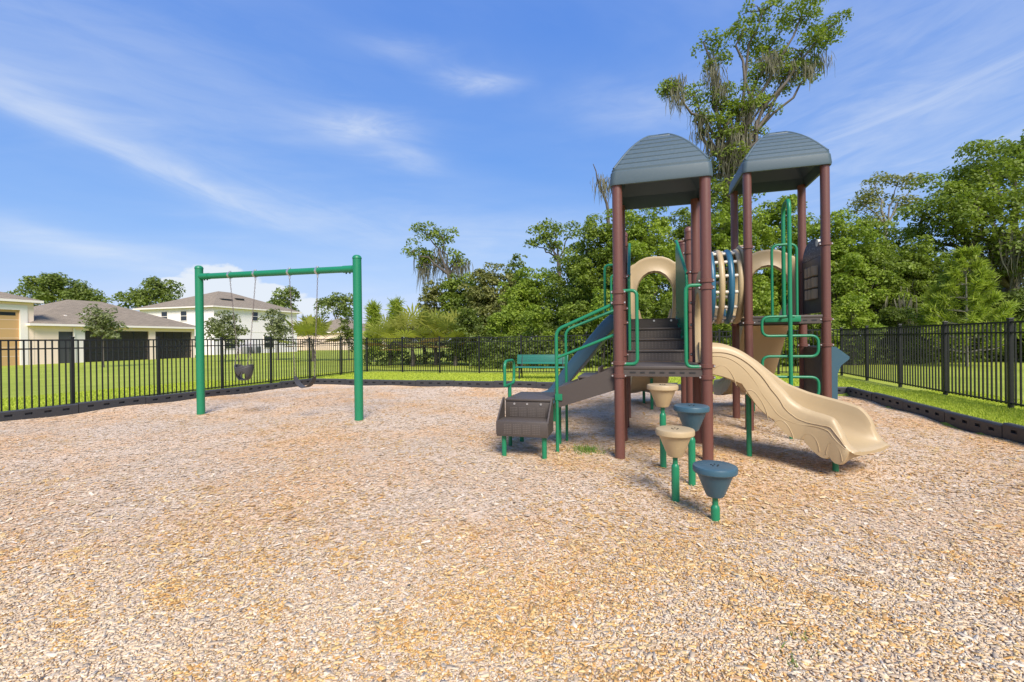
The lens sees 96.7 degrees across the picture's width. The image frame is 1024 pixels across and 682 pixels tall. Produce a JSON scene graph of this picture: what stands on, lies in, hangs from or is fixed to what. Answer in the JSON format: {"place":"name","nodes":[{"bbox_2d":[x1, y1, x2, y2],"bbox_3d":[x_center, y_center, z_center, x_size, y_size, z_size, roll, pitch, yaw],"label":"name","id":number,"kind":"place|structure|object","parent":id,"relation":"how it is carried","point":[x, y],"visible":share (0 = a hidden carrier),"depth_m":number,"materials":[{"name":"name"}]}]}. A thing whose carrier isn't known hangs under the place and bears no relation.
{"place":"outdoors","nodes":[
{"label":"outdoors","id":0,"kind":"place"},
{"bbox_2d":[0,384,1023,681],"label":"ground","id":1,"kind":"structure","parent":0,"point":[330,400],"depth_m":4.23,"materials":[{"name":"brown wood"}]},
{"bbox_2d":[194,255,363,420],"bbox_3d":[-4.649,0.106,8.850,4.187,3.418,0.163,-1,0,20],"label":"swing frame","id":2,"kind":"object","parent":1,"relation":"on","point":[355,268],"visible":0.96,"depth_m":8.60,"materials":[{"name":"green paint"}]},
{"bbox_2d":[230,280,255,380],"bbox_3d":[-5.381,-0.216,9.115,0.658,2.006,0.311,-1,0,0],"label":"bucket swing","id":3,"kind":"object","parent":2,"relation":"hanging from","point":[240,370],"visible":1,"depth_m":9.04,"materials":[{"name":"grey rubber"}]},
{"bbox_2d":[289,278,317,387],"bbox_3d":[-3.920,-0.159,8.582,0.695,2.078,0.140,-1,0,20],"label":"belt swing","id":4,"kind":"object","parent":2,"relation":"hanging from","point":[298,383],"visible":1,"depth_m":8.57,"materials":[{"name":"grey rubber"}]},
{"bbox_2d":[567,443,610,454],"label":"grass tuft","id":5,"kind":"object","parent":1,"relation":"on","point":[585,448],"visible":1,"depth_m":5.86,"materials":[{"name":"green plant"}]},
{"bbox_2d":[647,383,678,468],"bbox_3d":[1.670,1.064,5.033,0.334,1.173,0.334,-1,0,0],"label":"stepping pod","id":6,"kind":"object","parent":1,"relation":"on","point":[662,394],"visible":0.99,"depth_m":4.97,"materials":[{"name":"beige plastic"}]},
{"bbox_2d":[655,425,694,501],"bbox_3d":[1.458,1.227,4.060,0.334,0.899,0.334,-1,0,0],"label":"stepping pod","id":7,"kind":"object","parent":1,"relation":"on","point":[675,439],"visible":0.98,"depth_m":4.00,"materials":[{"name":"beige plastic"}]},
{"bbox_2d":[673,403,709,485],"bbox_3d":[1.767,1.147,4.471,0.334,1.037,0.334,-1,0,0],"label":"stepping pod","id":8,"kind":"object","parent":1,"relation":"on","point":[691,415],"visible":0.84,"depth_m":4.41,"materials":[{"name":"blue plastic"}]},
{"bbox_2d":[496,131,889,471],"bbox_3d":[2.567,-0.817,7.532,4.917,4.940,5.464,-1,0,16],"label":"play structure","id":9,"kind":"object","parent":1,"relation":"on","point":[816,415],"visible":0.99,"depth_m":6.28,"materials":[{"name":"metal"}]},
{"bbox_2d":[692,460,737,521],"bbox_3d":[1.616,1.330,3.618,0.334,0.695,0.334,-1,0,0],"label":"stepping pod","id":10,"kind":"object","parent":1,"relation":"on","point":[715,477],"visible":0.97,"depth_m":3.55,"materials":[{"name":"blue plastic"}]},
{"bbox_2d":[776,630,812,640],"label":"grass tuft","id":11,"kind":"object","parent":1,"relation":"on","point":[795,637],"visible":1,"depth_m":2.11,"materials":[{"name":"plant"}]},
{"bbox_2d":[773,640,820,666],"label":"grass tuft","id":12,"kind":"object","parent":1,"relation":"on","point":[792,659],"visible":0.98,"depth_m":1.95,"materials":[{"name":"plant"}]},
{"bbox_2d":[847,387,1023,443],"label":"playground border","id":13,"kind":"object","parent":1,"relation":"on","point":[1006,431],"visible":0.66,"depth_m":7.17,"materials":[{"name":"black plastic"}]},
{"bbox_2d":[0,0,1023,340],"label":"sky","id":14,"kind":"structure","parent":0,"point":[140,139],"materials":[{"name":"blue"}]},
{"bbox_2d":[2,341,1023,435],"bbox_3d":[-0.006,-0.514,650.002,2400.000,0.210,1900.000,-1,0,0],"label":"lawn","id":15,"kind":"structure","parent":0,"point":[81,370],"depth_m":20.17,"materials":[{"name":"green plant"}]},
{"bbox_2d":[5,272,114,305],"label":"oak tree","id":16,"kind":"object","parent":15,"relation":"on","point":[46,287],"visible":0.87,"depth_m":58.95,"materials":[{"name":"green plant"}]},
{"bbox_2d":[0,292,194,365],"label":"house","id":17,"kind":"structure","parent":15,"relation":"on","point":[22,318],"depth_m":36.39,"materials":[{"name":"beige paint"}]},
{"bbox_2d":[0,309,19,365],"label":"garage door","id":18,"kind":"structure","parent":17,"relation":"in","point":[9,319],"depth_m":32.19,"materials":[{"name":"beige paint"}]},
{"bbox_2d":[59,332,72,362],"bbox_3d":[-34.650,0.493,35.350,0.040,2.450,1.020,-1,0,15],"label":"door","id":19,"kind":"structure","parent":17,"relation":"in","point":[62,335],"depth_m":35.24,"materials":[{"name":"grey plastic"}]},
{"bbox_2d":[75,303,131,366],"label":"young tree","id":20,"kind":"object","parent":15,"relation":"on","point":[103,325],"visible":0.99,"depth_m":27.74,"materials":[{"name":"green plant"}]},
{"bbox_2d":[111,276,185,308],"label":"oak tree","id":21,"kind":"object","parent":15,"relation":"on","point":[156,291],"visible":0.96,"depth_m":69.21,"materials":[{"name":"green plant"}]},
{"bbox_2d":[0,378,311,421],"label":"playground border","id":22,"kind":"object","parent":15,"relation":"on","point":[51,411],"visible":0.59,"depth_m":10.17,"materials":[{"name":"black plastic"}]},
{"bbox_2d":[0,337,367,410],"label":"metal fence","id":23,"kind":"object","parent":15,"relation":"on","point":[71,348],"visible":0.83,"depth_m":11.77,"materials":[{"name":"black metal"}]},
{"bbox_2d":[132,291,301,354],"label":"house","id":24,"kind":"structure","parent":15,"relation":"on","point":[182,310],"depth_m":58.82,"materials":[{"name":"white paint"}]},
{"bbox_2d":[161,311,167,318],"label":"window","id":25,"kind":"structure","parent":24,"relation":"in","point":[164,314],"depth_m":57.01,"materials":[{"name":"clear glass"}]},
{"bbox_2d":[180,311,186,320],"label":"window","id":26,"kind":"structure","parent":24,"relation":"in","point":[183,314],"depth_m":56.23,"materials":[{"name":"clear glass"}]},
{"bbox_2d":[224,336,235,348],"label":"window","id":27,"kind":"structure","parent":24,"relation":"in","point":[234,336],"depth_m":57.05,"materials":[{"name":"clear glass"}]},
{"bbox_2d":[252,311,257,320],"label":"window","id":28,"kind":"structure","parent":24,"relation":"in","point":[255,316],"depth_m":60.97,"materials":[{"name":"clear glass"}]},
{"bbox_2d":[263,336,274,347],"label":"window","id":29,"kind":"structure","parent":24,"relation":"in","point":[265,337],"depth_m":62.74,"materials":[{"name":"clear glass"}]},
{"bbox_2d":[204,310,249,361],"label":"young tree","id":30,"kind":"object","parent":15,"relation":"on","point":[217,328],"visible":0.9,"depth_m":33.75,"materials":[{"name":"green plant"}]},
{"bbox_2d":[242,346,252,353],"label":"air conditioner","id":31,"kind":"object","parent":15,"relation":"on","point":[246,350],"visible":0.55,"depth_m":58.16,"materials":[{"name":"white metal"}]},
{"bbox_2d":[252,346,260,353],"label":"air conditioner","id":32,"kind":"object","parent":15,"relation":"on","point":[257,349],"visible":0.62,"depth_m":59.57,"materials":[{"name":"white metal"}]},
{"bbox_2d":[257,308,294,359],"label":"young tree","id":33,"kind":"object","parent":15,"relation":"on","point":[281,330],"visible":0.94,"depth_m":35.77,"materials":[{"name":"green plant"}]},
{"bbox_2d":[266,285,301,313],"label":"oak tree","id":34,"kind":"object","parent":15,"relation":"on","point":[282,300],"visible":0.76,"depth_m":84.50,"materials":[{"name":"green plant"}]},
{"bbox_2d":[279,309,345,360],"bbox_3d":[-14.402,-0.404,33.144,5.155,4.238,4.915,-1,0,0],"label":"palmetto","id":35,"kind":"object","parent":15,"relation":"on","point":[305,326],"visible":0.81,"depth_m":32.44,"materials":[{"name":"green plant"}]},
{"bbox_2d":[313,292,352,318],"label":"oak tree","id":36,"kind":"object","parent":15,"relation":"on","point":[341,300],"visible":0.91,"depth_m":87.55,"materials":[{"name":"green plant"}]},
{"bbox_2d":[297,318,385,349],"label":"house","id":37,"kind":"structure","parent":15,"relation":"on","point":[334,325],"depth_m":77.64,"materials":[{"name":"beige paint"}]},
{"bbox_2d":[336,310,353,359],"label":"young tree","id":38,"kind":"object","parent":15,"relation":"on","point":[347,330],"visible":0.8,"depth_m":33.89,"materials":[{"name":"green plant"}]},
{"bbox_2d":[362,299,383,361],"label":"pine tree","id":39,"kind":"object","parent":15,"relation":"on","point":[373,310],"visible":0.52,"depth_m":30.77,"materials":[{"name":"green plant"}]},
{"bbox_2d":[352,314,424,364],"bbox_3d":[-6.840,-0.002,26.500,4.234,3.291,4.350,-1,0,12],"label":"palmetto","id":40,"kind":"object","parent":15,"relation":"on","point":[388,327],"visible":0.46,"depth_m":25.68,"materials":[{"name":"green plant"}]},
{"bbox_2d":[384,296,408,357],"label":"pine tree","id":41,"kind":"object","parent":15,"relation":"on","point":[394,303],"visible":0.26,"depth_m":30.77,"materials":[{"name":"green plant"}]},
{"bbox_2d":[369,302,445,365],"bbox_3d":[-5.489,-0.224,25.098,4.733,3.710,4.742,-1,0,0],"label":"palmetto","id":42,"kind":"object","parent":15,"relation":"on","point":[407,319],"visible":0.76,"depth_m":24.30,"materials":[{"name":"green plant"}]},
{"bbox_2d":[396,325,452,362],"bbox_3d":[-5.319,0.072,28.038,3.982,3.097,3.761,-1,0,0],"label":"palmetto","id":43,"kind":"object","parent":15,"relation":"on","point":[422,343],"visible":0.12,"depth_m":27.91,"materials":[{"name":"green plant"}]},
{"bbox_2d":[400,304,460,364],"bbox_3d":[-4.310,-0.346,25.872,4.539,3.921,5.362,-1,0,0],"label":"palmetto","id":44,"kind":"object","parent":15,"relation":"on","point":[430,320],"visible":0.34,"depth_m":25.05,"materials":[{"name":"green plant"}]},
{"bbox_2d":[415,278,447,343],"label":"tree","id":45,"kind":"object","parent":15,"relation":"on","point":[433,293],"visible":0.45,"depth_m":37.51,"materials":[{"name":"green plant"}]},
{"bbox_2d":[401,221,472,356],"bbox_3d":[-6.127,-4.103,38.161,6.105,11.616,3.501,-1,0,0],"label":"oak tree","id":46,"kind":"object","parent":15,"relation":"on","point":[457,264],"visible":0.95,"depth_m":37.93,"materials":[{"name":"green plant"}]},
{"bbox_2d":[419,307,488,365],"bbox_3d":[-3.292,-0.124,24.768,3.800,3.459,4.408,-1,0,30],"label":"palmetto","id":47,"kind":"object","parent":15,"relation":"on","point":[443,326],"visible":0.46,"depth_m":24.21,"materials":[{"name":"green plant"}]},
{"bbox_2d":[434,272,488,355],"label":"tree","id":48,"kind":"object","parent":15,"relation":"on","point":[455,293],"visible":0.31,"depth_m":36.40,"materials":[{"name":"green plant"}]},
{"bbox_2d":[443,307,493,365],"bbox_3d":[-2.317,-0.027,24.555,2.756,3.545,2.523,-1,0,0],"label":"shrub","id":49,"kind":"object","parent":15,"relation":"on","point":[466,315],"visible":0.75,"depth_m":24.34,"materials":[{"name":"green plant"}]},
{"bbox_2d":[458,262,520,338],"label":"tree","id":50,"kind":"object","parent":15,"relation":"on","point":[484,292],"visible":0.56,"depth_m":34.26,"materials":[{"name":"green plant"}]},
{"bbox_2d":[483,309,519,363],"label":"shrub","id":51,"kind":"object","parent":15,"relation":"on","point":[496,326],"visible":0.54,"depth_m":24.16,"materials":[{"name":"green plant"}]},
{"bbox_2d":[493,295,525,356],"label":"shrub","id":52,"kind":"object","parent":15,"relation":"on","point":[515,326],"visible":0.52,"depth_m":25.32,"materials":[{"name":"green plant"}]},
{"bbox_2d":[501,253,536,338],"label":"tree","id":53,"kind":"object","parent":15,"relation":"on","point":[513,264],"visible":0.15,"depth_m":35.77,"materials":[{"name":"green plant"}]},
{"bbox_2d":[496,266,562,342],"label":"tree","id":54,"kind":"object","parent":15,"relation":"on","point":[529,292],"visible":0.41,"depth_m":30.14,"materials":[{"name":"green plant"}]},
{"bbox_2d":[517,304,558,364],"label":"shrub","id":55,"kind":"object","parent":15,"relation":"on","point":[533,316],"visible":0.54,"depth_m":23.25,"materials":[{"name":"green plant"}]},
{"bbox_2d":[515,354,567,378],"bbox_3d":[1.024,1.009,15.994,1.840,1.058,0.565,-1,0,16],"label":"park bench","id":56,"kind":"object","parent":15,"relation":"on","point":[522,359],"visible":0.77,"depth_m":16.18,"materials":[{"name":"green metal"}]},
{"bbox_2d":[522,217,583,346],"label":"oak tree","id":57,"kind":"object","parent":15,"relation":"on","point":[550,245],"visible":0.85,"depth_m":39.67,"materials":[{"name":"green plant"}]},
{"bbox_2d":[540,254,601,333],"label":"tree","id":58,"kind":"object","parent":15,"relation":"on","point":[555,276],"visible":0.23,"depth_m":27.50,"materials":[{"name":"green plant"}]},
{"bbox_2d":[547,300,598,365],"bbox_3d":[3.006,-0.217,22.672,2.870,3.562,2.405,-1,0,16],"label":"shrub","id":59,"kind":"object","parent":15,"relation":"on","point":[577,310],"visible":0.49,"depth_m":22.12,"materials":[{"name":"green plant"}]},
{"bbox_2d":[314,378,846,393],"bbox_3d":[0.669,1.331,13.046,15.314,0.384,0.098,-1,0,16],"label":"playground border","id":60,"kind":"object","parent":15,"relation":"on","point":[488,384],"visible":0.35,"depth_m":13.78,"materials":[{"name":"black plastic"}]},
{"bbox_2d":[572,286,612,366],"bbox_3d":[4.303,-0.545,21.925,2.706,4.144,2.481,-1,0,38],"label":"shrub","id":61,"kind":"object","parent":15,"relation":"on","point":[600,303],"visible":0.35,"depth_m":21.65,"materials":[{"name":"green plant"}]},
{"bbox_2d":[559,213,639,361],"bbox_3d":[4.995,-2.783,25.288,4.754,8.554,4.762,-1,0,30],"label":"tree","id":62,"kind":"object","parent":15,"relation":"on","point":[587,276],"visible":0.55,"depth_m":24.70,"materials":[{"name":"green plant"}]},
{"bbox_2d":[592,164,610,225],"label":"dead tree","id":63,"kind":"object","parent":15,"relation":"on","point":[605,190],"visible":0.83,"depth_m":25.93,"materials":[{"name":"grey plant"}]},
{"bbox_2d":[369,327,842,375],"bbox_3d":[2.153,0.610,17.815,18.347,1.922,0.078,-1,0,18],"label":"metal fence","id":64,"kind":"object","parent":15,"relation":"on","point":[778,371],"visible":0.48,"depth_m":18.91,"materials":[{"name":"black metal"}]},
{"bbox_2d":[612,292,655,350],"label":"shrub","id":65,"kind":"object","parent":15,"relation":"on","point":[644,301],"visible":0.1,"depth_m":20.75,"materials":[{"name":"green plant"}]},
{"bbox_2d":[596,206,681,318],"bbox_3d":[6.681,-2.980,23.848,4.842,8.895,5.046,-1,0,30],"label":"tree","id":66,"kind":"object","parent":15,"relation":"on","point":[645,242],"visible":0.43,"depth_m":23.26,"materials":[{"name":"green plant"}]},
{"bbox_2d":[658,298,680,361],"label":"shrub","id":67,"kind":"object","parent":15,"relation":"on","point":[664,312],"visible":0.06,"depth_m":20.40,"materials":[{"name":"green plant"}]},
{"bbox_2d":[363,287,1023,369],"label":"undergrowth","id":68,"kind":"object","parent":15,"relation":"on","point":[533,348],"visible":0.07,"depth_m":22.37,"materials":[{"name":"green plant"}]},
{"bbox_2d":[656,197,730,335],"bbox_3d":[10.206,-3.303,25.238,4.966,9.458,4.852,-1,0,31],"label":"tree","id":69,"kind":"object","parent":15,"relation":"on","point":[679,235],"visible":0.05,"depth_m":25.08,"materials":[{"name":"green plant"}]},
{"bbox_2d":[712,294,731,344],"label":"shrub","id":70,"kind":"object","parent":15,"relation":"on","point":[724,327],"visible":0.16,"depth_m":19.85,"materials":[{"name":"green plant"}]},
{"bbox_2d":[711,197,781,315],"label":"tree","id":71,"kind":"object","parent":15,"relation":"on","point":[721,218],"visible":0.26,"depth_m":22.88,"materials":[{"name":"green plant"}]},
{"bbox_2d":[655,0,853,340],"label":"oak tree","id":72,"kind":"object","parent":15,"relation":"on","point":[731,152],"visible":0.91,"depth_m":26.62,"materials":[{"name":"green plant"}]},
{"bbox_2d":[731,291,798,366],"bbox_3d":[10.992,-0.392,19.707,2.678,3.632,2.695,-1,0,0],"label":"shrub","id":73,"kind":"object","parent":15,"relation":"on","point":[765,299],"visible":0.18,"depth_m":19.50,"materials":[{"name":"green plant"}]},
{"bbox_2d":[740,194,820,329],"bbox_3d":[14.995,-3.365,24.830,4.783,9.484,5.031,-1,0,0],"label":"tree","id":74,"kind":"object","parent":15,"relation":"on","point":[772,213],"visible":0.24,"depth_m":24.22,"materials":[{"name":"green plant"}]},
{"bbox_2d":[781,313,849,354],"bbox_3d":[12.806,-0.455,19.741,2.612,3.702,2.348,-1,0,0],"label":"shrub","id":75,"kind":"object","parent":15,"relation":"on","point":[834,322],"visible":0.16,"depth_m":19.34,"materials":[{"name":"green plant"}]},
{"bbox_2d":[792,207,899,333],"bbox_3d":[16.589,-2.619,22.949,5.460,7.930,5.089,-1,0,0],"label":"tree","id":76,"kind":"object","parent":15,"relation":"on","point":[846,258],"visible":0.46,"depth_m":21.82,"materials":[{"name":"green plant"}]},
{"bbox_2d":[819,292,887,364],"bbox_3d":[14.906,-0.411,19.908,2.534,3.567,2.314,-1,0,0],"label":"shrub","id":77,"kind":"object","parent":15,"relation":"on","point":[847,305],"visible":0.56,"depth_m":19.75,"materials":[{"name":"green plant"}]},
{"bbox_2d":[836,214,906,359],"bbox_3d":[18.970,-2.729,24.456,3.404,8.089,3.981,-1,0,43],"label":"tree","id":78,"kind":"object","parent":15,"relation":"on","point":[876,225],"visible":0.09,"depth_m":23.89,"materials":[{"name":"green plant"}]},
{"bbox_2d":[842,232,926,359],"bbox_3d":[18.149,-1.839,22.218,3.791,7.029,3.632,-1,0,0],"label":"tree","id":79,"kind":"object","parent":15,"relation":"on","point":[899,301],"visible":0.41,"depth_m":21.74,"materials":[{"name":"green plant"}]},
{"bbox_2d":[846,171,936,241],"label":"sparse tree","id":80,"kind":"object","parent":15,"relation":"on","point":[868,199],"visible":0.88,"depth_m":32.83,"materials":[{"name":"green plant"}]},
{"bbox_2d":[869,306,940,363],"bbox_3d":[17.207,-0.114,20.471,2.708,2.914,2.636,-1,0,0],"label":"shrub","id":81,"kind":"object","parent":15,"relation":"on","point":[888,317],"visible":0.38,"depth_m":20.12,"materials":[{"name":"green plant"}]},
{"bbox_2d":[879,224,947,314],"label":"tree","id":82,"kind":"object","parent":15,"relation":"on","point":[895,232],"visible":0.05,"depth_m":27.50,"materials":[{"name":"green plant"}]},
{"bbox_2d":[887,234,961,358],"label":"tree","id":83,"kind":"object","parent":15,"relation":"on","point":[927,272],"visible":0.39,"depth_m":23.08,"materials":[{"name":"green plant"}]},
{"bbox_2d":[841,318,1023,408],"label":"metal fence","id":84,"kind":"object","parent":15,"relation":"on","point":[1010,332],"visible":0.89,"depth_m":9.65,"materials":[{"name":"black metal"}]},
{"bbox_2d":[908,312,961,361],"bbox_3d":[19.722,-0.043,21.428,2.423,2.698,2.268,-1,0,-32],"label":"shrub","id":85,"kind":"object","parent":15,"relation":"on","point":[937,345],"visible":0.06,"depth_m":21.07,"materials":[{"name":"green plant"}]},
{"bbox_2d":[917,278,983,351],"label":"tree","id":86,"kind":"object","parent":15,"relation":"on","point":[960,314],"visible":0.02,"depth_m":25.46,"materials":[{"name":"green plant"}]},
{"bbox_2d":[893,129,1023,301],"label":"oak tree","id":87,"kind":"object","parent":15,"relation":"on","point":[973,202],"visible":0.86,"depth_m":23.97,"materials":[{"name":"green plant"}]},
{"bbox_2d":[905,243,1023,365],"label":"pine tree","id":88,"kind":"object","parent":15,"relation":"on","point":[947,288],"visible":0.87,"depth_m":18.22,"materials":[{"name":"green plant"}]},
{"bbox_2d":[949,320,1003,360],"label":"shrub","id":89,"kind":"object","parent":15,"relation":"on","point":[988,343],"visible":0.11,"depth_m":21.23,"materials":[{"name":"green plant"}]},
{"bbox_2d":[939,269,1023,320],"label":"tree","id":90,"kind":"object","parent":15,"relation":"on","point":[1000,286],"visible":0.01,"depth_m":27.95,"materials":[{"name":"green plant"}]},
{"bbox_2d":[959,287,1023,340],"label":"tree","id":91,"kind":"object","parent":15,"relation":"on","point":[1012,296],"visible":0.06,"depth_m":21.95,"materials":[{"name":"green plant"}]},
{"bbox_2d":[993,317,1023,360],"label":"shrub","id":92,"kind":"object","parent":15,"relation":"on","point":[1018,347],"visible":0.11,"depth_m":20.95,"materials":[{"name":"green plant"}]},
{"bbox_2d":[1002,294,1023,339],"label":"tree","id":93,"kind":"object","parent":15,"relation":"on","point":[1018,314],"visible":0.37,"depth_m":20.43,"materials":[{"name":"green plant"}]},
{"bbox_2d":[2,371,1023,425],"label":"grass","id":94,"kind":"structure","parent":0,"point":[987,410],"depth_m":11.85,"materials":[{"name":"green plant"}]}
]}

